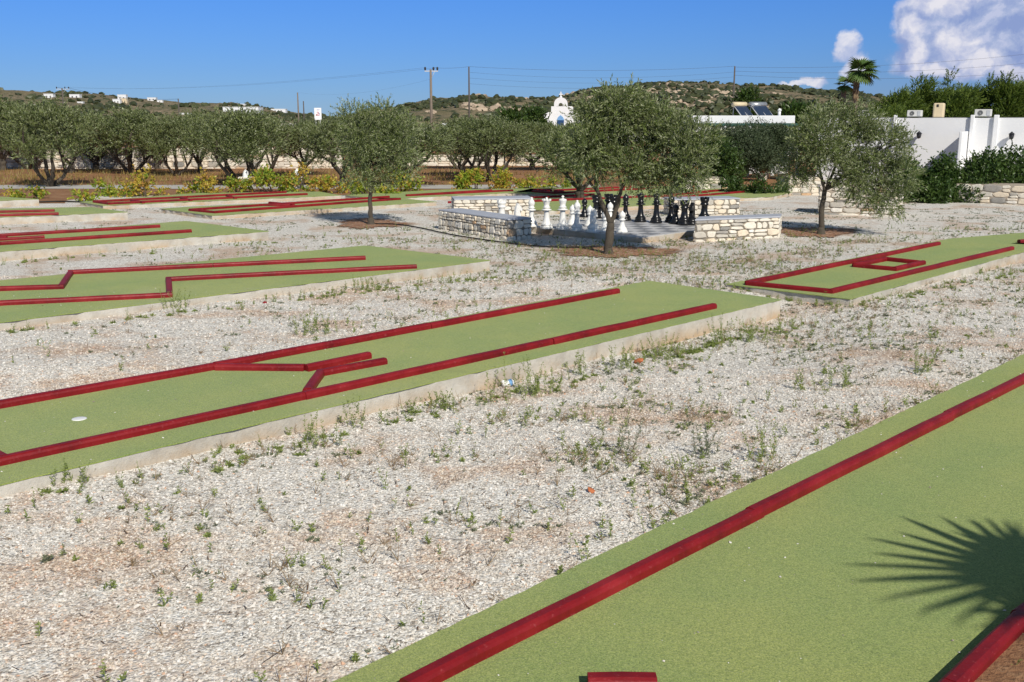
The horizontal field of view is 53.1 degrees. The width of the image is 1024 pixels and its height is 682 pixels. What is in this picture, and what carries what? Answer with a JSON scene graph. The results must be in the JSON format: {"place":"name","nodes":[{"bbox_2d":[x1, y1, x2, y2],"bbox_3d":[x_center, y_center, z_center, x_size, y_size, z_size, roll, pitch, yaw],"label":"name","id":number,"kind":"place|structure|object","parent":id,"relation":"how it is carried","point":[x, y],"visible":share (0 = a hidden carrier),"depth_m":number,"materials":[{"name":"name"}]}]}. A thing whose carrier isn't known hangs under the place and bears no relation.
{"place":"outdoors","nodes":[
{"label":"outdoors","id":0,"kind":"place"},
{"bbox_2d":[0,90,325,123],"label":"hill","id":1,"kind":"structure","parent":0,"point":[165,109],"depth_m":717.98,"materials":[{"name":"plant"}]},
{"bbox_2d":[0,87,334,123],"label":"hillside scrub","id":2,"kind":"object","parent":1,"relation":"on","point":[101,107],"visible":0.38,"depth_m":700.97,"materials":[{"name":"green plant"}]},
{"bbox_2d":[0,185,599,188],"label":"path","id":3,"kind":"structure","parent":0,"point":[221,186],"depth_m":35.60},
{"bbox_2d":[0,141,815,188],"bbox_3d":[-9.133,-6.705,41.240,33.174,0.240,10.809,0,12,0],"label":"dry grass","id":4,"kind":"structure","parent":0,"point":[26,180],"depth_m":40.92,"materials":[{"name":"plant"}]},
{"bbox_2d":[0,94,42,169],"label":"olive tree","id":5,"kind":"object","parent":4,"relation":"on","point":[3,162],"visible":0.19,"depth_m":46.52,"materials":[{"name":"green plant"}]},
{"bbox_2d":[0,96,103,186],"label":"olive tree","id":6,"kind":"object","parent":4,"relation":"on","point":[51,121],"visible":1,"depth_m":34.70,"materials":[{"name":"green plant"}]},
{"bbox_2d":[39,115,99,172],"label":"olive tree","id":7,"kind":"object","parent":4,"relation":"on","point":[72,169],"visible":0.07,"depth_m":44.15,"materials":[{"name":"green plant"}]},
{"bbox_2d":[77,108,133,169],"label":"olive tree","id":8,"kind":"object","parent":4,"relation":"on","point":[95,159],"visible":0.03,"depth_m":46.73,"materials":[{"name":"green plant"}]},
{"bbox_2d":[75,104,172,172],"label":"olive tree","id":9,"kind":"object","parent":4,"relation":"on","point":[115,131],"visible":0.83,"depth_m":43.10,"materials":[{"name":"green plant"}]},
{"bbox_2d":[139,111,210,175],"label":"olive tree","id":10,"kind":"object","parent":4,"relation":"on","point":[166,127],"visible":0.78,"depth_m":41.62,"materials":[{"name":"green plant"}]},
{"bbox_2d":[173,103,225,172],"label":"olive tree","id":11,"kind":"object","parent":4,"relation":"on","point":[195,114],"visible":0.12,"depth_m":44.20,"materials":[{"name":"green plant"}]},
{"bbox_2d":[168,103,294,180],"bbox_3d":[-9.703,-6.910,36.199,4.196,2.973,3.899,9,15,37],"label":"olive tree","id":12,"kind":"object","parent":4,"relation":"on","point":[250,130],"visible":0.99,"depth_m":35.38,"materials":[{"name":"green plant"}]},
{"bbox_2d":[217,110,301,174],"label":"olive tree","id":13,"kind":"object","parent":4,"relation":"on","point":[287,127],"visible":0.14,"depth_m":40.44,"materials":[{"name":"green plant"}]},
{"bbox_2d":[270,115,329,174],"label":"olive tree","id":14,"kind":"object","parent":4,"relation":"on","point":[297,139],"visible":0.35,"depth_m":41.87,"materials":[{"name":"green plant"}]},
{"bbox_2d":[296,110,374,186],"bbox_3d":[-5.873,-6.621,35.284,3.247,2.813,2.549,1,12,7],"label":"olive tree","id":15,"kind":"object","parent":4,"relation":"on","point":[322,140],"visible":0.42,"depth_m":35.00,"materials":[{"name":"green plant"}]},
{"bbox_2d":[341,113,460,186],"bbox_3d":[-3.806,-6.501,35.182,4.340,2.580,4.434,-7,14,-29],"label":"olive tree","id":16,"kind":"object","parent":4,"relation":"on","point":[439,143],"visible":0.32,"depth_m":34.83,"materials":[{"name":"green plant"}]},
{"bbox_2d":[434,112,513,172],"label":"olive tree","id":17,"kind":"object","parent":4,"relation":"on","point":[450,122],"visible":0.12,"depth_m":41.25,"materials":[{"name":"green plant"}]},
{"bbox_2d":[409,154,553,165],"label":"stone wall","id":18,"kind":"structure","parent":4,"relation":"on","point":[445,162],"depth_m":51.47,"materials":[{"name":"stone"}]},
{"bbox_2d":[439,113,535,181],"bbox_3d":[-0.704,-7.127,37.961,3.735,2.639,3.471,-11,16,-40],"label":"olive tree","id":19,"kind":"object","parent":4,"relation":"on","point":[493,132],"visible":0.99,"depth_m":37.52,"materials":[{"name":"green plant"}]},
{"bbox_2d":[495,104,531,126],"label":"dark tree","id":20,"kind":"object","parent":4,"relation":"on","point":[512,114],"visible":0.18,"depth_m":77.84,"materials":[{"name":"green plant"}]},
{"bbox_2d":[517,102,552,144],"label":"dark tree","id":21,"kind":"object","parent":4,"relation":"on","point":[535,112],"visible":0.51,"depth_m":92.39,"materials":[{"name":"green plant"}]},
{"bbox_2d":[507,118,563,169],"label":"olive tree","id":22,"kind":"object","parent":4,"relation":"on","point":[537,128],"visible":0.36,"depth_m":46.16,"materials":[{"name":"green plant"}]},
{"bbox_2d":[701,128,749,180],"bbox_3d":[7.336,-6.242,35.812,2.032,2.400,2.195,0,12,0],"label":"shrub","id":23,"kind":"object","parent":4,"relation":"on","point":[726,155],"visible":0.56,"depth_m":35.48,"materials":[{"name":"green plant"}]},
{"bbox_2d":[698,119,780,179],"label":"tree","id":24,"kind":"object","parent":4,"relation":"on","point":[758,153],"visible":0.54,"depth_m":38.19,"materials":[{"name":"green plant"}]},
{"bbox_2d":[727,84,764,115],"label":"dark tree","id":25,"kind":"object","parent":4,"relation":"on","point":[748,95],"visible":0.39,"depth_m":87.14,"materials":[{"name":"green plant"}]},
{"bbox_2d":[737,115,797,177],"bbox_3d":[10.000,-7.607,40.257,3.036,2.570,2.676,0,12,0],"label":"shrub","id":26,"kind":"object","parent":4,"relation":"on","point":[778,131],"visible":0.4,"depth_m":39.70,"materials":[{"name":"green plant"}]},
{"bbox_2d":[774,98,817,155],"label":"dark tree","id":27,"kind":"object","parent":4,"relation":"on","point":[792,108],"visible":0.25,"depth_m":58.14,"materials":[{"name":"green plant"}]},
{"bbox_2d":[834,76,852,112],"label":"fan palm","id":28,"kind":"object","parent":4,"relation":"on","point":[843,89],"visible":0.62,"depth_m":62.12,"materials":[{"name":"plant"}]},
{"bbox_2d":[843,57,880,115],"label":"fan palm","id":29,"kind":"object","parent":4,"relation":"on","point":[857,76],"visible":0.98,"depth_m":59.86,"materials":[{"name":"plant"}]},
{"bbox_2d":[870,101,911,116],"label":"evergreen tree","id":30,"kind":"object","parent":4,"relation":"on","point":[898,110],"visible":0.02,"depth_m":41.58,"materials":[{"name":"green plant"}]},
{"bbox_2d":[879,84,932,116],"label":"evergreen tree","id":31,"kind":"object","parent":4,"relation":"on","point":[914,102],"visible":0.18,"depth_m":43.42,"materials":[{"name":"green plant"}]},
{"bbox_2d":[909,66,963,116],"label":"evergreen tree","id":32,"kind":"object","parent":4,"relation":"on","point":[930,94],"visible":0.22,"depth_m":44.55,"materials":[{"name":"green plant"}]},
{"bbox_2d":[934,82,989,116],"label":"evergreen tree","id":33,"kind":"object","parent":4,"relation":"on","point":[961,102],"visible":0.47,"depth_m":42.40,"materials":[{"name":"green plant"}]},
{"bbox_2d":[979,69,1023,116],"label":"evergreen tree","id":34,"kind":"object","parent":4,"relation":"on","point":[1007,97],"visible":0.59,"depth_m":43.31,"materials":[{"name":"green plant"}]},
{"bbox_2d":[0,123,1023,681],"bbox_3d":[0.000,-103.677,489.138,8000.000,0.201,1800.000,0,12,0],"label":"ground","id":35,"kind":"structure","parent":0,"point":[790,207],"depth_m":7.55,"materials":[{"name":"gravel"}]},
{"bbox_2d":[0,197,38,206],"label":"minigolf lane","id":36,"kind":"structure","parent":35,"relation":"on","point":[10,202],"depth_m":27.64,"materials":[{"name":"concrete"}]},
{"bbox_2d":[0,207,127,224],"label":"minigolf lane","id":37,"kind":"structure","parent":35,"relation":"on","point":[34,215],"depth_m":23.56,"materials":[{"name":"carpet"}]},
{"bbox_2d":[67,187,104,200],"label":"vine","id":38,"kind":"object","parent":35,"relation":"on","point":[86,195],"visible":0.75,"depth_m":28.98,"materials":[{"name":"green plant"}]},
{"bbox_2d":[0,221,268,260],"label":"minigolf lane","id":39,"kind":"structure","parent":35,"relation":"on","point":[36,244],"depth_m":18.77,"materials":[{"name":"carpet"}]},
{"bbox_2d":[2,147,342,168],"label":"stone wall","id":40,"kind":"structure","parent":35,"relation":"on","point":[105,161],"depth_m":48.54,"materials":[{"name":"stone"}]},
{"bbox_2d":[80,191,340,208],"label":"minigolf lane","id":41,"kind":"structure","parent":35,"relation":"on","point":[198,199],"depth_m":28.79,"materials":[{"name":"carpet"}]},
{"bbox_2d":[0,189,442,202],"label":"soil strip","id":42,"kind":"object","parent":35,"relation":"on","point":[59,194],"visible":0.16,"depth_m":32.80,"materials":[{"name":"soil"}]},
{"bbox_2d":[87,177,129,197],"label":"vine","id":43,"kind":"object","parent":42,"relation":"on","point":[111,191],"visible":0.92,"depth_m":31.13,"materials":[{"name":"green plant"}]},
{"bbox_2d":[120,163,171,196],"bbox_3d":[-10.999,-4.806,30.998,1.769,1.164,1.144,3,13,14],"label":"vine","id":44,"kind":"object","parent":42,"relation":"on","point":[135,187],"visible":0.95,"depth_m":30.98,"materials":[{"name":"yellow plant"}]},
{"bbox_2d":[194,167,225,192],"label":"vine","id":45,"kind":"object","parent":42,"relation":"on","point":[205,184],"visible":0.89,"depth_m":31.46,"materials":[{"name":"yellow plant"}]},
{"bbox_2d":[223,174,253,192],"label":"vine","id":46,"kind":"object","parent":42,"relation":"on","point":[236,183],"visible":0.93,"depth_m":32.45,"materials":[{"name":"green plant"}]},
{"bbox_2d":[245,163,300,191],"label":"vine","id":47,"kind":"object","parent":42,"relation":"on","point":[284,182],"visible":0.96,"depth_m":32.75,"materials":[{"name":"green plant"}]},
{"bbox_2d":[297,173,349,193],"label":"vine","id":48,"kind":"object","parent":42,"relation":"on","point":[329,181],"visible":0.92,"depth_m":32.11,"materials":[{"name":"yellow plant"}]},
{"bbox_2d":[344,178,402,194],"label":"vine","id":49,"kind":"object","parent":42,"relation":"on","point":[360,189],"visible":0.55,"depth_m":31.12,"materials":[{"name":"green plant"}]},
{"bbox_2d":[388,165,424,191],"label":"vine","id":50,"kind":"object","parent":42,"relation":"on","point":[408,184],"visible":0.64,"depth_m":32.27,"materials":[{"name":"green plant"}]},
{"bbox_2d":[449,166,488,188],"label":"bush","id":51,"kind":"object","parent":42,"relation":"on","point":[462,178],"visible":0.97,"depth_m":33.29,"materials":[{"name":"green plant"}]},
{"bbox_2d":[488,165,520,188],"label":"bush","id":52,"kind":"object","parent":42,"relation":"on","point":[503,179],"visible":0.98,"depth_m":33.96,"materials":[{"name":"yellow plant"}]},
{"bbox_2d":[514,175,549,188],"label":"vine","id":53,"kind":"object","parent":42,"relation":"on","point":[527,183],"visible":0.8,"depth_m":34.44,"materials":[{"name":"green plant"}]},
{"bbox_2d":[0,245,489,329],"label":"minigolf lane","id":54,"kind":"structure","parent":35,"relation":"on","point":[91,293],"depth_m":13.79,"materials":[{"name":"carpet"}]},
{"bbox_2d":[161,196,435,218],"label":"minigolf lane","id":55,"kind":"structure","parent":35,"relation":"on","point":[270,208],"depth_m":26.09,"materials":[{"name":"concrete"}]},
{"bbox_2d":[293,306,337,334],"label":"weed","id":56,"kind":"object","parent":35,"relation":"on","point":[314,326],"visible":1,"depth_m":10.60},
{"bbox_2d":[302,411,342,444],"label":"weed","id":57,"kind":"object","parent":35,"relation":"on","point":[311,431],"visible":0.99,"depth_m":7.26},
{"bbox_2d":[340,218,413,228],"bbox_3d":[-3.082,-2.651,23.007,1.883,0.011,2.602,0,12,0],"label":"soil patch","id":58,"kind":"object","parent":35,"relation":"on","point":[361,223],"visible":0.94,"depth_m":22.93,"materials":[{"name":"soil"}]},
{"bbox_2d":[328,92,428,224],"bbox_3d":[-2.915,-3.889,22.289,2.146,3.002,1.474,-4,13,-20],"label":"olive tree","id":59,"kind":"object","parent":58,"relation":"on","point":[359,142],"visible":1,"depth_m":22.09,"materials":[{"name":"green plant"}]},
{"bbox_2d":[0,281,781,496],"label":"minigolf lane","id":60,"kind":"structure","parent":35,"relation":"on","point":[209,407],"depth_m":8.54,"materials":[{"name":"carpet"}]},
{"bbox_2d":[345,188,556,199],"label":"minigolf lane","id":61,"kind":"structure","parent":35,"relation":"on","point":[433,194],"depth_m":30.85,"materials":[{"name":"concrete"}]},
{"bbox_2d":[438,208,531,240],"bbox_3d":[-0.594,-2.336,21.006,0.644,0.570,2.675,-8,15,-33],"label":"stone bench","id":62,"kind":"object","parent":35,"relation":"on","point":[507,227],"visible":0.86,"depth_m":20.44,"materials":[{"name":"stone"}]},
{"bbox_2d":[375,223,601,247],"bbox_3d":[-0.881,-2.125,20.527,6.302,0.046,0.787,12,17,43],"label":"hose","id":63,"kind":"object","parent":35,"relation":"on","point":[490,240],"visible":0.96,"depth_m":19.57,"materials":[{"name":"black rubber"}]},
{"bbox_2d":[451,196,530,215],"bbox_3d":[-0.493,-3.244,25.173,1.962,0.580,0.872,-2,12,-8],"label":"stone bench","id":64,"kind":"object","parent":35,"relation":"on","point":[485,203],"visible":0.52,"depth_m":24.77,"materials":[{"name":"stone"}]},
{"bbox_2d":[0,237,1023,681],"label":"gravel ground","id":65,"kind":"structure","parent":35,"relation":"on","point":[434,455],"depth_m":6.25,"materials":[{"name":"gravel"}]},
{"bbox_2d":[1,233,1023,681],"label":"dry stalks","id":66,"kind":"object","parent":35,"relation":"on","point":[707,415],"visible":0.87,"depth_m":7.75,"materials":[{"name":"plant"}]},
{"bbox_2d":[1,208,1023,681],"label":"creeping weeds","id":67,"kind":"object","parent":35,"relation":"on","point":[685,502],"visible":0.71,"depth_m":11.02,"materials":[{"name":"plant"}]},
{"bbox_2d":[2,239,1023,508],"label":"edge weeds","id":68,"kind":"object","parent":35,"relation":"on","point":[644,355],"visible":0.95,"depth_m":10.81,"materials":[{"name":"plant"}]},
{"bbox_2d":[4,222,1023,681],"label":"weeds","id":69,"kind":"object","parent":35,"relation":"on","point":[470,518],"visible":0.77,"depth_m":7.78,"materials":[{"name":"plant"}]},
{"bbox_2d":[502,352,546,399],"bbox_3d":[0.105,0.283,8.672,0.398,0.366,0.372,0,12,0],"label":"weed","id":70,"kind":"object","parent":35,"relation":"on","point":[532,385],"visible":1,"depth_m":8.65,"materials":[{"name":"plant"}]},
{"bbox_2d":[448,193,667,213],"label":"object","id":71,"kind":"structure","parent":35,"relation":"on","point":[554,204],"depth_m":27.65,"materials":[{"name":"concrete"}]},
{"bbox_2d":[544,92,579,125],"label":"chapel","id":72,"kind":"structure","parent":35,"relation":"on","point":[556,114],"depth_m":109.31,"materials":[{"name":"white paint"}]},
{"bbox_2d":[529,119,612,197],"bbox_3d":[1.835,-5.128,28.889,2.845,2.586,3.624,0,12,2],"label":"olive tree","id":73,"kind":"object","parent":35,"relation":"on","point":[549,147],"visible":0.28,"depth_m":28.41,"materials":[{"name":"green plant"}]},
{"bbox_2d":[513,186,689,197],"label":"minigolf lane","id":74,"kind":"structure","parent":35,"relation":"on","point":[551,191],"depth_m":31.42,"materials":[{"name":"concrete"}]},
{"bbox_2d":[531,218,695,242],"bbox_3d":[2.421,-2.191,21.374,2.880,0.400,2.880,12,17,43],"label":"chess board","id":75,"kind":"object","parent":35,"relation":"on","point":[647,231],"visible":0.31,"depth_m":20.56,"materials":[{"name":"concrete"}]},
{"bbox_2d":[540,197,552,228],"bbox_3d":[0.703,-2.603,20.817,0.264,0.640,0.264,-9,15,-36],"label":"chess queen","id":76,"kind":"object","parent":75,"relation":"on","point":[546,223],"visible":1,"depth_m":20.77,"materials":[{"name":"white plastic"}]},
{"bbox_2d":[556,195,568,229],"bbox_3d":[1.024,-2.597,20.683,0.264,0.685,0.264,-8,15,-34],"label":"chess king","id":77,"kind":"object","parent":75,"relation":"on","point":[562,224],"visible":1,"depth_m":20.64,"materials":[{"name":"white plastic"}]},
{"bbox_2d":[554,245,682,257],"bbox_3d":[1.940,-1.594,18.122,2.723,0.022,1.845,0,12,0],"label":"soil patch","id":78,"kind":"object","parent":35,"relation":"on","point":[624,254],"visible":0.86,"depth_m":18.06,"materials":[{"name":"soil"}]},
{"bbox_2d":[554,72,727,253],"bbox_3d":[2.132,-2.896,17.272,2.908,3.181,1.616,0,12,0],"label":"olive tree","id":79,"kind":"object","parent":78,"relation":"on","point":[619,126],"visible":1,"depth_m":16.95,"materials":[{"name":"green plant"}]},
{"bbox_2d":[592,410,644,456],"bbox_3d":[0.691,0.615,6.719,0.337,0.311,0.181,0,12,0],"label":"weed","id":80,"kind":"object","parent":35,"relation":"on","point":[622,438],"visible":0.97,"depth_m":6.75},
{"bbox_2d":[332,354,1023,681],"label":"minigolf lane","id":81,"kind":"structure","parent":35,"relation":"on","point":[842,515],"depth_m":4.76,"materials":[{"name":"carpet"}]},
{"bbox_2d":[663,196,739,215],"bbox_3d":[4.686,-3.271,25.343,1.759,0.560,0.771,-3,13,-12],"label":"stone bench","id":82,"kind":"object","parent":35,"relation":"on","point":[723,205],"visible":0.47,"depth_m":25.07,"materials":[{"name":"stone"}]},
{"bbox_2d":[691,420,724,458],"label":"weed","id":83,"kind":"object","parent":35,"relation":"on","point":[707,443],"visible":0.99,"depth_m":6.75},
{"bbox_2d":[664,188,792,200],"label":"minigolf lane","id":84,"kind":"structure","parent":35,"relation":"on","point":[743,196],"depth_m":30.56,"materials":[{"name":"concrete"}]},
{"bbox_2d":[718,173,748,191],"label":"shrub","id":85,"kind":"object","parent":35,"relation":"on","point":[732,183],"visible":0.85,"depth_m":31.62,"materials":[{"name":"green plant"}]},
{"bbox_2d":[671,116,801,175],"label":"pergola building","id":86,"kind":"structure","parent":35,"relation":"on","point":[740,120],"depth_m":43.00,"materials":[{"name":"white paint"}]},
{"bbox_2d":[748,102,772,115],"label":"solar heater","id":87,"kind":"object","parent":86,"relation":"on","point":[760,108],"visible":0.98,"depth_m":44.40,"materials":[{"name":"blue glass"}]},
{"bbox_2d":[693,214,781,241],"bbox_3d":[4.483,-2.172,20.225,2.314,0.580,0.558,-4,13,-19],"label":"stone bench","id":88,"kind":"object","parent":35,"relation":"on","point":[716,228],"visible":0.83,"depth_m":19.92,"materials":[{"name":"stone"}]},
{"bbox_2d":[718,315,782,342],"bbox_3d":[2.527,-0.129,10.860,0.642,0.276,0.296,0,12,0],"label":"weed","id":89,"kind":"object","parent":35,"relation":"on","point":[749,339],"visible":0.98,"depth_m":10.89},
{"bbox_2d":[742,420,778,460],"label":"weed","id":90,"kind":"object","parent":35,"relation":"on","point":[762,434],"visible":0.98,"depth_m":6.67,"materials":[{"name":"plant"}]},
{"bbox_2d":[742,173,792,194],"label":"shrub","id":91,"kind":"object","parent":35,"relation":"on","point":[757,187],"visible":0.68,"depth_m":31.12,"materials":[{"name":"green plant"}]},
{"bbox_2d":[780,176,820,194],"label":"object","id":92,"kind":"object","parent":35,"relation":"on","point":[815,191],"visible":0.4,"depth_m":31.59,"materials":[{"name":"stone"}]},
{"bbox_2d":[781,227,857,236],"bbox_3d":[6.377,-2.273,21.285,2.132,0.020,2.029,0,12,0],"label":"soil patch","id":93,"kind":"object","parent":35,"relation":"on","point":[829,232],"visible":0.78,"depth_m":21.29,"materials":[{"name":"soil"}]},
{"bbox_2d":[769,94,927,233],"bbox_3d":[6.727,-3.423,20.329,3.126,2.932,1.771,0,12,0],"label":"olive tree","id":94,"kind":"object","parent":93,"relation":"on","point":[851,165],"visible":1,"depth_m":20.23,"materials":[{"name":"green plant"}]},
{"bbox_2d":[818,182,903,216],"bbox_3d":[8.644,-3.448,25.382,1.979,0.890,0.998,5,13,22],"label":"stone structure","id":95,"kind":"object","parent":35,"relation":"on","point":[838,207],"visible":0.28,"depth_m":25.10,"materials":[{"name":"stone"}]},
{"bbox_2d":[726,233,1023,305],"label":"minigolf lane","id":96,"kind":"structure","parent":35,"relation":"on","point":[868,277],"depth_m":14.58,"materials":[{"name":"carpet"}]},
{"bbox_2d":[816,115,1023,180],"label":"white building","id":97,"kind":"structure","parent":35,"relation":"on","point":[962,136],"depth_m":34.96,"materials":[{"name":"paint"}]},
{"bbox_2d":[887,154,955,203],"bbox_3d":[11.348,-4.402,29.190,2.483,1.825,1.714,6,13,25],"label":"shrub","id":98,"kind":"object","parent":35,"relation":"on","point":[933,191],"visible":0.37,"depth_m":28.65,"materials":[{"name":"green plant"}]},
{"bbox_2d":[912,150,966,194],"bbox_3d":[12.108,-4.609,29.567,2.057,1.806,1.896,0,12,0],"label":"shrub","id":99,"kind":"object","parent":35,"relation":"on","point":[944,165],"visible":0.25,"depth_m":29.17,"materials":[{"name":"green plant"}]},
{"bbox_2d":[937,173,993,202],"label":"shrub","id":100,"kind":"object","parent":35,"relation":"on","point":[971,180],"visible":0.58,"depth_m":28.79,"materials":[{"name":"green plant"}]},
{"bbox_2d":[957,145,1023,183],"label":"shrub","id":101,"kind":"object","parent":35,"relation":"on","point":[983,164],"visible":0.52,"depth_m":29.28,"materials":[{"name":"green plant"}]},
{"bbox_2d":[957,182,1023,204],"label":"stone planter","id":102,"kind":"object","parent":35,"relation":"on","point":[1005,193],"visible":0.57,"depth_m":28.41,"materials":[{"name":"stone"}]},
{"bbox_2d":[974,633,1023,681],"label":"palm bed soil","id":103,"kind":"object","parent":35,"relation":"on","point":[1013,653],"depth_m":4.04,"materials":[{"name":"soil"}]},
{"bbox_2d":[991,137,1023,183],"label":"shrub","id":104,"kind":"object","parent":35,"relation":"on","point":[1018,159],"visible":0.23,"depth_m":29.64,"materials":[{"name":"green plant"}]},
{"bbox_2d":[0,0,1023,116],"label":"sky","id":105,"kind":"structure","parent":0,"point":[127,47],"materials":[{"name":"blue"}]},
{"bbox_2d":[329,82,881,130],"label":"hill","id":106,"kind":"structure","parent":0,"point":[442,113],"depth_m":241.72,"materials":[{"name":"plant"}]},
{"bbox_2d":[388,82,781,113],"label":"hillside rocks","id":107,"kind":"object","parent":106,"relation":"on","point":[484,108],"visible":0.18,"depth_m":235.52,"materials":[{"name":"stone"}]},
{"bbox_2d":[302,80,887,124],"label":"hillside scrub","id":108,"kind":"object","parent":106,"relation":"on","point":[714,107],"visible":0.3,"depth_m":253.03,"materials":[{"name":"green plant"}]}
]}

